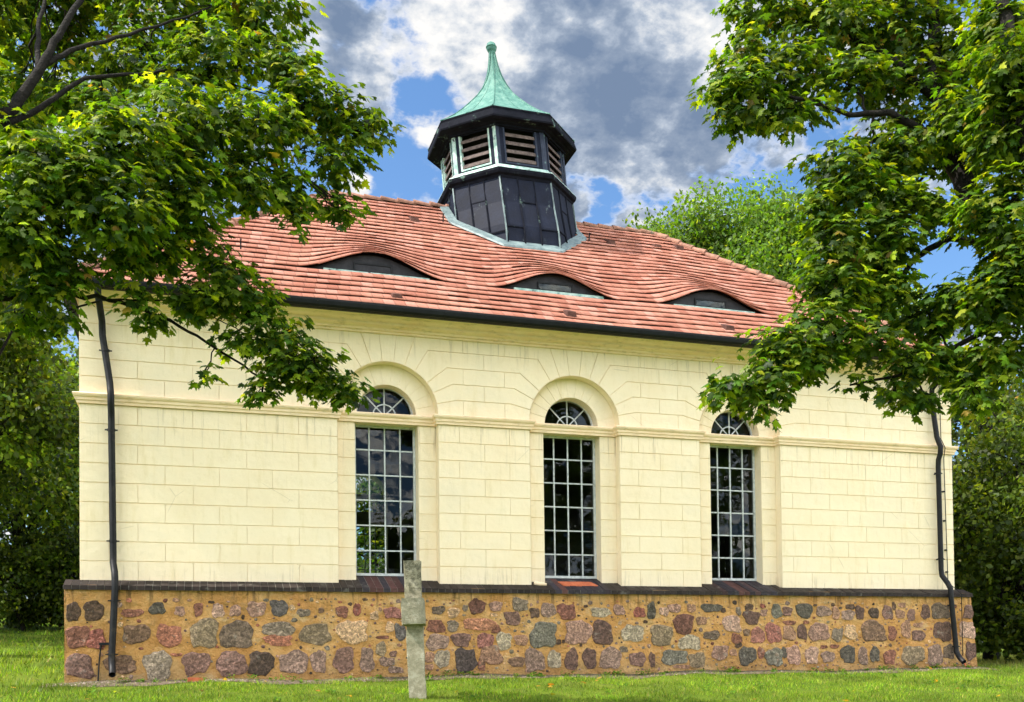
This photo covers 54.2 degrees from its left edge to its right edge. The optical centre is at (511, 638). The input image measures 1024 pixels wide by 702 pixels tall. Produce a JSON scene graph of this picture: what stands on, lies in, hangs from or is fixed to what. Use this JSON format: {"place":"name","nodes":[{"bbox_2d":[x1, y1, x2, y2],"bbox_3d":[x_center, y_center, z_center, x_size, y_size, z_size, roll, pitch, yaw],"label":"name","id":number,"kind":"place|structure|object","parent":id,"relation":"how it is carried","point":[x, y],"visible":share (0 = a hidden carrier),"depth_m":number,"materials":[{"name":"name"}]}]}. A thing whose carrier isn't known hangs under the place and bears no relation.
{"place":"outdoors","nodes":[
{"label":"outdoors","id":0,"kind":"place"},
{"bbox_2d":[0,618,1023,701],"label":"lawn","id":1,"kind":"structure","parent":0,"point":[42,676],"depth_m":15.71,"materials":[{"name":"plant"}]},
{"bbox_2d":[0,509,54,620],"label":"dark shrub","id":2,"kind":"object","parent":1,"relation":"on","point":[11,537],"visible":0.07,"depth_m":28.89,"materials":[{"name":"green plant"}]},
{"bbox_2d":[0,304,78,472],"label":"broadleaf tree","id":3,"kind":"object","parent":1,"relation":"on","point":[39,407],"visible":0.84,"depth_m":22.72,"materials":[{"name":"green plant"}]},
{"bbox_2d":[0,303,78,536],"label":"broadleaf tree","id":4,"kind":"object","parent":1,"relation":"on","point":[16,482],"visible":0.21,"depth_m":26.02,"materials":[{"name":"green plant"}]},
{"bbox_2d":[0,302,79,627],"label":"broadleaf tree","id":5,"kind":"object","parent":1,"relation":"on","point":[61,495],"visible":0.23,"depth_m":28.89,"materials":[{"name":"green plant"}]},
{"bbox_2d":[0,519,79,630],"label":"dark shrub","id":6,"kind":"object","parent":1,"relation":"on","point":[65,546],"visible":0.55,"depth_m":28.20,"materials":[{"name":"green plant"}]},
{"bbox_2d":[0,530,79,630],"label":"dark shrub","id":7,"kind":"object","parent":1,"relation":"on","point":[21,614],"visible":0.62,"depth_m":28.28,"materials":[{"name":"green plant"}]},
{"bbox_2d":[8,328,79,528],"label":"broadleaf tree","id":8,"kind":"object","parent":1,"relation":"on","point":[68,355],"visible":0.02,"depth_m":40.24,"materials":[{"name":"green plant"}]},
{"bbox_2d":[0,14,92,355],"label":"broadleaf tree","id":9,"kind":"object","parent":1,"relation":"on","point":[3,275],"visible":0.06,"depth_m":20.16,"materials":[{"name":"green plant"}]},
{"bbox_2d":[16,509,79,585],"bbox_3d":[-12.610,-2.206,31.241,4.832,4.206,4.947,-1,-1,10],"label":"dark shrub","id":10,"kind":"object","parent":1,"relation":"on","point":[77,523],"depth_m":30.52,"materials":[{"name":"green plant"}]},
{"bbox_2d":[0,0,405,414],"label":"maple tree","id":11,"kind":"object","parent":1,"relation":"on","point":[91,190],"visible":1,"depth_m":10.43,"materials":[{"name":"green plant"}]},
{"bbox_2d":[356,477,384,572],"bbox_3d":[-4.232,-2.495,32.021,5.305,5.881,5.674,0,-1,-33],"label":"broadleaf tree","id":12,"kind":"object","parent":1,"relation":"on","point":[362,487],"visible":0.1,"depth_m":31.06,"materials":[{"name":"green plant"}]},
{"bbox_2d":[401,560,426,698],"bbox_3d":[-1.423,-0.041,14.566,0.353,2.199,0.856,-1,-1,-4],"label":"stone cross","id":13,"kind":"object","parent":1,"relation":"on","point":[413,614],"visible":0.98,"depth_m":14.47,"materials":[{"name":"stone"}]},
{"bbox_2d":[0,668,999,700],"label":"fallen leaves","id":14,"kind":"object","parent":1,"relation":"on","point":[549,684],"visible":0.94,"depth_m":14.96,"materials":[{"name":"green plant"}]},
{"bbox_2d":[63,41,977,682],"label":"church","id":15,"kind":"structure","parent":1,"relation":"on","point":[551,459],"depth_m":18.14,"materials":[{"name":"paint"}]},
{"bbox_2d":[356,494,386,572],"bbox_3d":[-3.781,-2.285,25.736,1.112,2.850,0.050,0,-1,-17],"label":"rear window","id":16,"kind":"structure","parent":15,"relation":"in","point":[358,496],"depth_m":25.78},
{"bbox_2d":[355,424,415,575],"bbox_3d":[-2.230,-2.416,17.539,1.092,2.643,0.050,0,-1,-17],"label":"window","id":17,"kind":"structure","parent":15,"relation":"in","point":[356,425],"depth_m":17.54,"materials":[{"name":"white metal"}]},
{"bbox_2d":[543,435,596,578],"bbox_3d":[1.037,-2.434,18.552,1.092,2.643,0.050,0,-1,-17],"label":"window","id":18,"kind":"structure","parent":15,"relation":"in","point":[544,436],"depth_m":18.58,"materials":[{"name":"white metal"}]},
{"bbox_2d":[710,445,756,580],"bbox_3d":[4.266,-2.452,19.552,1.092,2.643,0.050,0,-1,-17],"label":"window","id":19,"kind":"structure","parent":15,"relation":"in","point":[753,514],"depth_m":19.59,"materials":[{"name":"white metal"}]},
{"bbox_2d":[42,666,1004,686],"bbox_3d":[1.344,0.652,17.583,17.620,0.141,0.679,0,-1,-17],"label":"soil strip","id":20,"kind":"object","parent":1,"relation":"on","point":[163,682],"visible":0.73,"depth_m":16.93,"materials":[{"name":"brown soil"}]},
{"bbox_2d":[187,677,203,681],"bbox_3d":[-4.956,0.641,15.665,0.264,0.070,0.089,0,-1,-25],"label":"broken brick","id":21,"kind":"object","parent":20,"relation":"on","point":[190,679],"visible":0.79,"depth_m":15.62,"materials":[{"name":"brick"}]},
{"bbox_2d":[52,666,977,685],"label":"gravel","id":22,"kind":"structure","parent":20,"relation":"on","point":[537,676],"depth_m":17.37,"materials":[{"name":"grey gravel"}]},
{"bbox_2d":[85,663,1000,701],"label":"weeds","id":23,"kind":"object","parent":1,"relation":"on","point":[539,674],"visible":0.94,"depth_m":16.86,"materials":[{"name":"green plant"}]},
{"bbox_2d":[622,202,741,259],"bbox_3d":[5.782,-7.143,35.070,5.548,16.015,6.289,0,-1,-17],"label":"broadleaf tree","id":24,"kind":"object","parent":1,"relation":"on","point":[647,223],"visible":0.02,"depth_m":34.67,"materials":[{"name":"green plant"}]},
{"bbox_2d":[638,175,799,285],"bbox_3d":[6.326,-7.066,33.109,7.242,15.792,7.602,0,-1,-17],"label":"broadleaf tree","id":25,"kind":"object","parent":1,"relation":"on","point":[703,215],"visible":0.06,"depth_m":32.45,"materials":[{"name":"green plant"}]},
{"bbox_2d":[669,170,848,289],"bbox_3d":[8.512,-7.648,34.589,7.665,17.028,7.824,-2,-2,44],"label":"broadleaf tree","id":26,"kind":"object","parent":1,"relation":"on","point":[767,214],"visible":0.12,"depth_m":33.17,"materials":[{"name":"green plant"}]},
{"bbox_2d":[736,187,919,320],"bbox_3d":[10.792,-7.735,35.739,8.525,17.064,8.216,0,-1,-17],"label":"broadleaf tree","id":27,"kind":"object","parent":1,"relation":"on","point":[896,309],"depth_m":33.83,"materials":[{"name":"green plant"}]},
{"bbox_2d":[686,0,1023,431],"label":"maple tree","id":28,"kind":"object","parent":1,"relation":"on","point":[989,304],"visible":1,"depth_m":10.18,"materials":[{"name":"green plant"}]},
{"bbox_2d":[885,281,963,349],"bbox_3d":[13.648,-6.505,37.645,6.468,14.587,7.448,0,-1,-17],"label":"broadleaf tree","id":29,"kind":"object","parent":1,"relation":"on","point":[946,340],"depth_m":36.61,"materials":[{"name":"green plant"}]},
{"bbox_2d":[954,526,1006,642],"bbox_3d":[13.002,-1.517,28.770,4.675,4.626,4.026,0,-1,-17],"label":"dark shrub","id":30,"kind":"object","parent":1,"relation":"on","point":[957,577],"depth_m":27.53,"materials":[{"name":"green plant"}]},
{"bbox_2d":[950,378,1023,660],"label":"broadleaf tree","id":31,"kind":"object","parent":1,"relation":"on","point":[985,656],"visible":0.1,"depth_m":25.07,"materials":[{"name":"green plant"}]},
{"bbox_2d":[951,371,1023,580],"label":"broadleaf tree","id":32,"kind":"object","parent":1,"relation":"on","point":[1012,448],"visible":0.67,"depth_m":23.47,"materials":[{"name":"green plant"}]},
{"bbox_2d":[951,331,1023,654],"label":"broadleaf tree","id":33,"kind":"object","parent":1,"relation":"on","point":[967,428],"visible":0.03,"depth_m":32.60,"materials":[{"name":"green plant"}]},
{"bbox_2d":[954,512,1023,663],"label":"dark shrub","id":34,"kind":"object","parent":1,"relation":"on","point":[1009,625],"visible":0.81,"depth_m":23.30,"materials":[{"name":"green plant"}]},
{"bbox_2d":[0,0,1023,598],"label":"sky","id":35,"kind":"structure","parent":0,"point":[616,75],"materials":[{"name":"blue"}]}
]}

